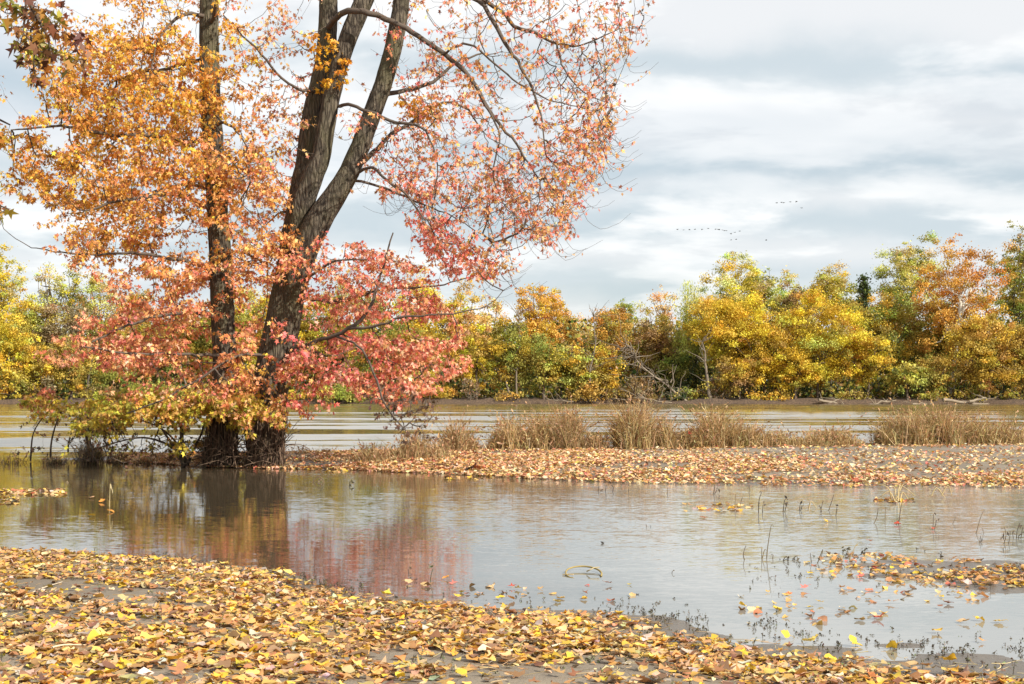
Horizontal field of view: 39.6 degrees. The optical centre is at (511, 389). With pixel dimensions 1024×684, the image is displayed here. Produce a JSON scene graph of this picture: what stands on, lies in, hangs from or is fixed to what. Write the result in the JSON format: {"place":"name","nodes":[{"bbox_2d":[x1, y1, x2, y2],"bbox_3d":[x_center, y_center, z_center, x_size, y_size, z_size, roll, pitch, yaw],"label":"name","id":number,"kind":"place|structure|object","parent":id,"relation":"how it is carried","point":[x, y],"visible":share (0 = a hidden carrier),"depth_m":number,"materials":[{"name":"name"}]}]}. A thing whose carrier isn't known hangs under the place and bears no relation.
{"place":"outdoors","nodes":[
{"label":"outdoors","id":0,"kind":"place"},
{"bbox_2d":[0,459,1023,661],"bbox_3d":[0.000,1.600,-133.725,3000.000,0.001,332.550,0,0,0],"label":"pond","id":1,"kind":"structure","parent":0,"point":[379,531],"depth_m":15.38,"materials":[{"name":"liquid"}]},
{"bbox_2d":[0,467,1013,625],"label":"leaf raft","id":2,"kind":"object","parent":1,"relation":"on","point":[59,491],"visible":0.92,"depth_m":12.63,"materials":[{"name":"plant"}]},
{"bbox_2d":[146,549,1023,667],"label":"drowned weeds","id":3,"kind":"object","parent":1,"relation":"on","point":[837,642],"visible":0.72,"depth_m":9.84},
{"bbox_2d":[877,482,914,501],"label":"grass clump","id":4,"kind":"object","parent":1,"relation":"on","point":[894,497],"visible":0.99,"depth_m":20.38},
{"bbox_2d":[0,387,1023,683],"bbox_3d":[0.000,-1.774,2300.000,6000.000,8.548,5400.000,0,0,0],"label":"ground","id":5,"kind":"structure","parent":0,"point":[540,675],"depth_m":10.01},
{"bbox_2d":[0,244,28,367],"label":"tree","id":6,"kind":"object","parent":5,"relation":"on","point":[9,295],"visible":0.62,"depth_m":181.63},
{"bbox_2d":[0,448,32,464],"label":"weed tussock","id":7,"kind":"object","parent":5,"relation":"on","point":[9,458],"visible":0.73,"depth_m":30.94,"materials":[{"name":"beige plant"}]},
{"bbox_2d":[0,362,35,399],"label":"bank bush","id":8,"kind":"object","parent":5,"relation":"on","point":[13,385],"visible":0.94,"depth_m":158.36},
{"bbox_2d":[0,310,38,398],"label":"tree","id":9,"kind":"object","parent":5,"relation":"on","point":[8,349],"visible":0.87,"depth_m":159.70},
{"bbox_2d":[4,292,47,390],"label":"tree","id":10,"kind":"object","parent":5,"relation":"on","point":[32,313],"visible":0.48,"depth_m":169.31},
{"bbox_2d":[7,304,59,386],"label":"tree","id":11,"kind":"object","parent":5,"relation":"on","point":[28,322],"visible":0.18,"depth_m":168.72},
{"bbox_2d":[9,335,62,393],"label":"tree","id":12,"kind":"object","parent":5,"relation":"on","point":[42,368],"visible":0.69,"depth_m":159.61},
{"bbox_2d":[25,376,61,397],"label":"bank bush","id":13,"kind":"object","parent":5,"relation":"on","point":[44,381],"visible":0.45,"depth_m":158.68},
{"bbox_2d":[0,0,92,224],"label":"sycamore tree","id":14,"kind":"object","parent":5,"relation":"on","point":[46,54],"visible":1,"depth_m":16.95,"materials":[{"name":"orange plant"}]},
{"bbox_2d":[23,262,74,336],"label":"tree","id":15,"kind":"object","parent":5,"relation":"on","point":[49,289],"visible":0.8,"depth_m":181.23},
{"bbox_2d":[16,386,107,460],"bbox_3d":[-9.916,0.752,31.521,1.895,1.670,2.916,0,0,0],"label":"shrub","id":16,"kind":"object","parent":5,"relation":"on","point":[32,404],"visible":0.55,"depth_m":31.30,"materials":[{"name":"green plant"}]},
{"bbox_2d":[29,300,99,395],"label":"tree","id":17,"kind":"object","parent":5,"relation":"on","point":[68,322],"visible":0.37,"depth_m":168.98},
{"bbox_2d":[52,262,86,332],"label":"tree","id":18,"kind":"object","parent":5,"relation":"on","point":[75,289],"visible":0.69,"depth_m":181.49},
{"bbox_2d":[42,334,100,398],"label":"tree","id":19,"kind":"object","parent":5,"relation":"on","point":[78,373],"visible":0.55,"depth_m":159.97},
{"bbox_2d":[53,434,132,464],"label":"weed tussock","id":20,"kind":"object","parent":5,"relation":"on","point":[100,456],"visible":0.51,"depth_m":30.61,"materials":[{"name":"brown plant"}]},
{"bbox_2d":[74,263,122,377],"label":"tree","id":21,"kind":"object","parent":5,"relation":"on","point":[93,287],"visible":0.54,"depth_m":181.43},
{"bbox_2d":[78,382,130,399],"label":"bank bush","id":22,"kind":"object","parent":5,"relation":"on","point":[90,392],"visible":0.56,"depth_m":158.18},
{"bbox_2d":[80,319,131,382],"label":"tree","id":23,"kind":"object","parent":5,"relation":"on","point":[95,328],"visible":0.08,"depth_m":169.52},
{"bbox_2d":[89,360,136,398],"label":"bank tree","id":24,"kind":"object","parent":5,"relation":"on","point":[105,378],"visible":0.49,"depth_m":159.55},
{"bbox_2d":[103,287,169,382],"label":"tree","id":25,"kind":"object","parent":5,"relation":"on","point":[125,329],"visible":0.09,"depth_m":181.25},
{"bbox_2d":[110,454,178,464],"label":"weed tussock","id":26,"kind":"object","parent":5,"relation":"on","point":[143,459],"visible":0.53,"depth_m":30.70,"materials":[{"name":"brown plant"}]},
{"bbox_2d":[0,0,291,467],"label":"maple tree","id":27,"kind":"object","parent":5,"relation":"on","point":[220,273],"visible":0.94,"depth_m":28.83,"materials":[{"name":"orange plant"}]},
{"bbox_2d":[121,379,181,398],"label":"bank bush","id":28,"kind":"object","parent":5,"relation":"on","point":[146,386],"visible":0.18,"depth_m":158.24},
{"bbox_2d":[49,383,268,468],"bbox_3d":[-7.131,0.762,29.399,4.569,1.810,4.194,0,0,0],"label":"shrub","id":29,"kind":"object","parent":5,"relation":"on","point":[107,414],"visible":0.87,"depth_m":28.57,"materials":[{"name":"yellow plant"}]},
{"bbox_2d":[132,318,202,385],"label":"tree","id":30,"kind":"object","parent":5,"relation":"on","point":[167,368],"visible":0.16,"depth_m":168.90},
{"bbox_2d":[172,294,248,383],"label":"tree","id":31,"kind":"object","parent":5,"relation":"on","point":[205,345],"visible":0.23,"depth_m":168.70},
{"bbox_2d":[234,284,268,373],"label":"tree","id":32,"kind":"object","parent":5,"relation":"on","point":[244,317],"visible":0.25,"depth_m":168.79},
{"bbox_2d":[259,301,339,384],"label":"tree","id":33,"kind":"object","parent":5,"relation":"on","point":[308,333],"visible":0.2,"depth_m":168.75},
{"bbox_2d":[302,275,376,379],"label":"tree","id":34,"kind":"object","parent":5,"relation":"on","point":[349,354],"visible":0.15,"depth_m":168.84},
{"bbox_2d":[302,382,377,403],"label":"bank bush","id":35,"kind":"object","parent":5,"relation":"on","point":[339,392],"visible":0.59,"depth_m":157.60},
{"bbox_2d":[344,439,402,464],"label":"grass clump","id":36,"kind":"object","parent":5,"relation":"on","point":[373,453],"visible":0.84,"depth_m":29.68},
{"bbox_2d":[340,294,414,379],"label":"tree","id":37,"kind":"object","parent":5,"relation":"on","point":[396,326],"visible":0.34,"depth_m":159.92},
{"bbox_2d":[127,0,655,467],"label":"maple tree","id":38,"kind":"object","parent":5,"relation":"on","point":[308,219],"visible":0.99,"depth_m":28.90,"materials":[{"name":"red plant"}]},
{"bbox_2d":[389,319,445,389],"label":"tree","id":39,"kind":"object","parent":5,"relation":"on","point":[422,332],"visible":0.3,"depth_m":159.95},
{"bbox_2d":[377,419,459,460],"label":"grass clump","id":40,"kind":"object","parent":5,"relation":"on","point":[415,448],"visible":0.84,"depth_m":29.93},
{"bbox_2d":[387,262,451,374],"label":"tree","id":41,"kind":"object","parent":5,"relation":"on","point":[415,323],"visible":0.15,"depth_m":180.97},
{"bbox_2d":[419,383,458,398],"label":"bank bush","id":42,"kind":"object","parent":5,"relation":"on","point":[444,393],"visible":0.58,"depth_m":158.60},
{"bbox_2d":[418,404,492,451],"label":"grass clump","id":43,"kind":"object","parent":5,"relation":"on","point":[459,440],"visible":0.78,"depth_m":31.87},
{"bbox_2d":[428,276,498,386],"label":"tree","id":44,"kind":"object","parent":5,"relation":"on","point":[466,316],"visible":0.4,"depth_m":169.31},
{"bbox_2d":[454,376,483,399],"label":"bank bush","id":45,"kind":"object","parent":5,"relation":"on","point":[469,389],"visible":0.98,"depth_m":158.97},
{"bbox_2d":[453,313,496,399],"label":"tree","id":46,"kind":"object","parent":5,"relation":"on","point":[475,355],"visible":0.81,"depth_m":160.12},
{"bbox_2d":[474,294,509,385],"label":"tree","id":47,"kind":"object","parent":5,"relation":"on","point":[497,307],"visible":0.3,"depth_m":181.98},
{"bbox_2d":[480,316,535,394],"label":"tree","id":48,"kind":"object","parent":5,"relation":"on","point":[507,357],"visible":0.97,"depth_m":159.70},
{"bbox_2d":[0,558,1017,683],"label":"mud sprouts","id":49,"kind":"object","parent":5,"relation":"on","point":[563,667],"visible":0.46,"depth_m":8.31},
{"bbox_2d":[14,336,1004,398],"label":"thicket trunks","id":50,"kind":"object","parent":5,"relation":"on","point":[88,378],"visible":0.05,"depth_m":167.21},
{"bbox_2d":[0,550,1020,683],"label":"leaf stalks","id":51,"kind":"object","parent":5,"relation":"on","point":[480,667],"visible":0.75,"depth_m":8.24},
{"bbox_2d":[494,387,527,401],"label":"bank bush","id":52,"kind":"object","parent":5,"relation":"on","point":[503,397],"visible":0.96,"depth_m":158.40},
{"bbox_2d":[0,546,1023,683],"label":"leaf carpet","id":53,"kind":"object","parent":5,"relation":"on","point":[88,626],"visible":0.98,"depth_m":8.32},
{"bbox_2d":[1,314,1023,398],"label":"undergrowth","id":54,"kind":"object","parent":5,"relation":"on","point":[847,386],"visible":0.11,"depth_m":168.50,"materials":[{"name":"plant"}]},
{"bbox_2d":[499,300,525,399],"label":"bare tree","id":55,"kind":"object","parent":5,"relation":"on","point":[518,314],"visible":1,"depth_m":159.56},
{"bbox_2d":[474,409,551,451],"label":"grass clump","id":56,"kind":"object","parent":5,"relation":"on","point":[503,437],"visible":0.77,"depth_m":32.14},
{"bbox_2d":[490,407,582,450],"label":"grass clump","id":57,"kind":"object","parent":5,"relation":"on","point":[539,439],"visible":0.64,"depth_m":32.35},
{"bbox_2d":[513,283,567,394],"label":"tree","id":58,"kind":"object","parent":5,"relation":"on","point":[532,325],"visible":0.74,"depth_m":169.26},
{"bbox_2d":[511,329,582,398],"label":"tree","id":59,"kind":"object","parent":5,"relation":"on","point":[540,362],"visible":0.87,"depth_m":159.50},
{"bbox_2d":[105,437,988,464],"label":"spit grass","id":60,"kind":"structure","parent":5,"relation":"on","point":[308,452],"depth_m":31.74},
{"bbox_2d":[512,383,613,449],"bbox_3d":[1.278,0.650,32.827,2.601,1.654,2.978,0,0,0],"label":"grass clump","id":61,"kind":"object","parent":5,"relation":"on","point":[568,434],"visible":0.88,"depth_m":32.45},
{"bbox_2d":[540,302,587,394],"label":"tree","id":62,"kind":"object","parent":5,"relation":"on","point":[565,326],"visible":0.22,"depth_m":180.81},
{"bbox_2d":[106,442,1023,487],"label":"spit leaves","id":63,"kind":"object","parent":5,"relation":"on","point":[597,456],"visible":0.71,"depth_m":27.34,"materials":[{"name":"orange plant"}]},
{"bbox_2d":[547,342,601,398],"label":"tree","id":64,"kind":"object","parent":5,"relation":"on","point":[578,375],"visible":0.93,"depth_m":159.57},
{"bbox_2d":[566,312,598,368],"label":"tree","id":65,"kind":"object","parent":5,"relation":"on","point":[586,334],"visible":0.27,"depth_m":181.56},
{"bbox_2d":[565,380,613,402],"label":"bank bush","id":66,"kind":"object","parent":5,"relation":"on","point":[586,393],"visible":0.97,"depth_m":158.37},
{"bbox_2d":[568,300,625,386],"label":"bare tree","id":67,"kind":"object","parent":5,"relation":"on","point":[590,366],"visible":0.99,"depth_m":159.39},
{"bbox_2d":[578,428,619,448],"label":"grass clump","id":68,"kind":"object","parent":5,"relation":"on","point":[596,441],"visible":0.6,"depth_m":32.79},
{"bbox_2d":[582,342,628,398],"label":"tree","id":69,"kind":"object","parent":5,"relation":"on","point":[604,375],"visible":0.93,"depth_m":159.62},
{"bbox_2d":[573,303,642,380],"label":"tree","id":70,"kind":"object","parent":5,"relation":"on","point":[603,333],"visible":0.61,"depth_m":169.04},
{"bbox_2d":[611,298,640,384],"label":"tree","id":71,"kind":"object","parent":5,"relation":"on","point":[627,306],"visible":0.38,"depth_m":181.64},
{"bbox_2d":[587,362,678,449],"bbox_3d":[2.824,0.411,33.541,2.814,2.142,2.742,0,0,-37],"label":"grass clump","id":72,"kind":"object","parent":5,"relation":"on","point":[623,437],"visible":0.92,"depth_m":33.03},
{"bbox_2d":[607,372,663,403],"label":"bank bush","id":73,"kind":"object","parent":5,"relation":"on","point":[636,385],"visible":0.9,"depth_m":158.40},
{"bbox_2d":[630,300,662,367],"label":"tree","id":74,"kind":"object","parent":5,"relation":"on","point":[647,310],"visible":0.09,"depth_m":182.14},
{"bbox_2d":[591,317,703,403],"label":"fallen tree","id":75,"kind":"object","parent":5,"relation":"on","point":[633,355],"visible":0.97,"depth_m":158.09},
{"bbox_2d":[598,384,700,449],"bbox_3d":[3.213,0.677,33.497,2.798,1.623,2.796,0,0,0],"label":"grass clump","id":76,"kind":"object","parent":5,"relation":"on","point":[666,434],"visible":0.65,"depth_m":33.18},
{"bbox_2d":[624,312,690,391],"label":"tree","id":77,"kind":"object","parent":5,"relation":"on","point":[661,343],"visible":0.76,"depth_m":168.76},
{"bbox_2d":[640,284,681,336],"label":"tree","id":78,"kind":"object","parent":5,"relation":"on","point":[665,308],"visible":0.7,"depth_m":181.88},
{"bbox_2d":[650,349,712,391],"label":"bank tree","id":79,"kind":"object","parent":5,"relation":"on","point":[688,371],"visible":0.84,"depth_m":166.23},
{"bbox_2d":[664,387,698,400],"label":"bank bush","id":80,"kind":"object","parent":5,"relation":"on","point":[684,395],"visible":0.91,"depth_m":158.32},
{"bbox_2d":[665,280,718,386],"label":"tree","id":81,"kind":"object","parent":5,"relation":"on","point":[686,343],"visible":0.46,"depth_m":167.55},
{"bbox_2d":[664,414,720,449],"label":"grass clump","id":82,"kind":"object","parent":5,"relation":"on","point":[693,438],"visible":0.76,"depth_m":33.45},
{"bbox_2d":[686,327,722,397],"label":"bare tree","id":83,"kind":"object","parent":5,"relation":"on","point":[706,371],"visible":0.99,"depth_m":159.37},
{"bbox_2d":[689,374,741,399],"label":"bank bush","id":84,"kind":"object","parent":5,"relation":"on","point":[735,391],"visible":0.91,"depth_m":159.10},
{"bbox_2d":[665,396,776,447],"bbox_3d":[4.885,0.821,34.208,2.466,1.311,2.882,0,0,-12],"label":"grass clump","id":85,"kind":"object","parent":5,"relation":"on","point":[725,438],"visible":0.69,"depth_m":33.69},
{"bbox_2d":[678,291,774,393],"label":"tree","id":86,"kind":"object","parent":5,"relation":"on","point":[732,313],"visible":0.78,"depth_m":161.92,"materials":[{"name":"plant"}]},
{"bbox_2d":[698,250,778,345],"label":"tree","id":87,"kind":"object","parent":5,"relation":"on","point":[747,283],"visible":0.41,"depth_m":184.80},
{"bbox_2d":[710,354,766,398],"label":"bank tree","id":88,"kind":"object","parent":5,"relation":"on","point":[737,374],"visible":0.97,"depth_m":158.55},
{"bbox_2d":[723,310,795,397],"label":"tree","id":89,"kind":"object","parent":5,"relation":"on","point":[762,353],"visible":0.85,"depth_m":159.44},
{"bbox_2d":[728,419,792,447],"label":"grass clump","id":90,"kind":"object","parent":5,"relation":"on","point":[754,438],"visible":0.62,"depth_m":33.84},
{"bbox_2d":[740,264,787,385],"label":"tree","id":91,"kind":"object","parent":5,"relation":"on","point":[770,293],"visible":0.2,"depth_m":187.40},
{"bbox_2d":[741,385,796,400],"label":"bank bush","id":92,"kind":"object","parent":5,"relation":"on","point":[773,394],"visible":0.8,"depth_m":158.40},
{"bbox_2d":[763,265,805,326],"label":"tree","id":93,"kind":"object","parent":5,"relation":"on","point":[775,289],"visible":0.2,"depth_m":184.46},
{"bbox_2d":[757,346,829,398],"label":"bank tree","id":94,"kind":"object","parent":5,"relation":"on","point":[795,365],"visible":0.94,"depth_m":158.07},
{"bbox_2d":[768,280,824,386],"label":"tree","id":95,"kind":"object","parent":5,"relation":"on","point":[792,299],"visible":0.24,"depth_m":171.57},
{"bbox_2d":[765,416,830,446],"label":"grass clump","id":96,"kind":"object","parent":5,"relation":"on","point":[778,439],"visible":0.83,"depth_m":34.31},
{"bbox_2d":[767,283,875,398],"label":"tree","id":97,"kind":"object","parent":5,"relation":"on","point":[812,338],"visible":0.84,"depth_m":159.85,"materials":[{"name":"plant"}]},
{"bbox_2d":[797,413,867,446],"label":"grass clump","id":98,"kind":"object","parent":5,"relation":"on","point":[842,437],"visible":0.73,"depth_m":34.63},
{"bbox_2d":[806,259,859,392],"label":"tree","id":99,"kind":"object","parent":5,"relation":"on","point":[833,287],"visible":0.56,"depth_m":183.89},
{"bbox_2d":[835,387,872,399],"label":"bank bush","id":100,"kind":"object","parent":5,"relation":"on","point":[850,396],"visible":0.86,"depth_m":158.71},
{"bbox_2d":[852,272,874,389],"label":"cedar tree","id":101,"kind":"object","parent":5,"relation":"on","point":[863,292],"visible":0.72,"depth_m":181.71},
{"bbox_2d":[836,329,902,398],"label":"tree","id":102,"kind":"object","parent":5,"relation":"on","point":[869,367],"visible":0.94,"depth_m":159.50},
{"bbox_2d":[839,288,917,397],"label":"tree","id":103,"kind":"object","parent":5,"relation":"on","point":[879,311],"visible":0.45,"depth_m":168.81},
{"bbox_2d":[878,357,933,399],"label":"bank tree","id":104,"kind":"object","parent":5,"relation":"on","point":[912,375],"visible":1,"depth_m":158.34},
{"bbox_2d":[870,230,945,389],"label":"tree","id":105,"kind":"object","parent":5,"relation":"on","point":[907,278],"visible":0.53,"depth_m":181.15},
{"bbox_2d":[848,392,967,445],"bbox_3d":[9.813,0.751,35.376,2.874,1.440,2.811,0,0,-27],"label":"grass clump","id":106,"kind":"object","parent":5,"relation":"on","point":[890,434],"visible":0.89,"depth_m":35.07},
{"bbox_2d":[895,297,966,387],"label":"tree","id":107,"kind":"object","parent":5,"relation":"on","point":[916,326],"visible":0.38,"depth_m":170.94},
{"bbox_2d":[915,383,948,400],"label":"bank bush","id":108,"kind":"object","parent":5,"relation":"on","point":[933,394],"visible":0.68,"depth_m":158.26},
{"bbox_2d":[915,351,966,397],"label":"bank tree","id":109,"kind":"object","parent":5,"relation":"on","point":[937,370],"visible":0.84,"depth_m":159.69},
{"bbox_2d":[879,377,1006,445],"bbox_3d":[10.634,0.578,35.723,3.418,1.824,2.995,0,0,-37],"label":"grass clump","id":110,"kind":"object","parent":5,"relation":"on","point":[953,435],"visible":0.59,"depth_m":35.20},
{"bbox_2d":[910,233,1013,397],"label":"tree","id":111,"kind":"object","parent":5,"relation":"on","point":[965,308],"visible":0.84,"depth_m":166.29,"materials":[{"name":"plant"}]},
{"bbox_2d":[954,380,998,402],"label":"bank bush","id":112,"kind":"object","parent":5,"relation":"on","point":[978,391],"visible":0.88,"depth_m":159.16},
{"bbox_2d":[939,303,1023,397],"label":"tree","id":113,"kind":"object","parent":5,"relation":"on","point":[983,347],"visible":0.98,"depth_m":159.31,"materials":[{"name":"plant"}]},
{"bbox_2d":[950,407,1016,444],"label":"grass clump","id":114,"kind":"object","parent":5,"relation":"on","point":[983,435],"visible":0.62,"depth_m":35.48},
{"bbox_2d":[974,220,1023,388],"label":"tree","id":115,"kind":"object","parent":5,"relation":"on","point":[1010,299],"visible":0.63,"depth_m":177.68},
{"bbox_2d":[974,410,1023,444],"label":"grass clump","id":116,"kind":"object","parent":5,"relation":"on","point":[1012,435],"visible":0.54,"depth_m":35.77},
{"bbox_2d":[994,317,1023,392],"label":"tree","id":117,"kind":"object","parent":5,"relation":"on","point":[1021,361],"visible":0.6,"depth_m":160.84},
{"bbox_2d":[1000,388,1023,399],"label":"bank bush","id":118,"kind":"object","parent":5,"relation":"on","point":[1011,395],"visible":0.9,"depth_m":158.96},
{"bbox_2d":[0,404,1023,458],"bbox_3d":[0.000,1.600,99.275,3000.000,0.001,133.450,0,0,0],"label":"river","id":119,"kind":"structure","parent":0,"point":[345,426],"depth_m":73.47,"materials":[{"name":"liquid"}]},
{"bbox_2d":[0,0,1023,378],"label":"sky","id":120,"kind":"structure","parent":0,"point":[887,123],"materials":[{"name":"white"}]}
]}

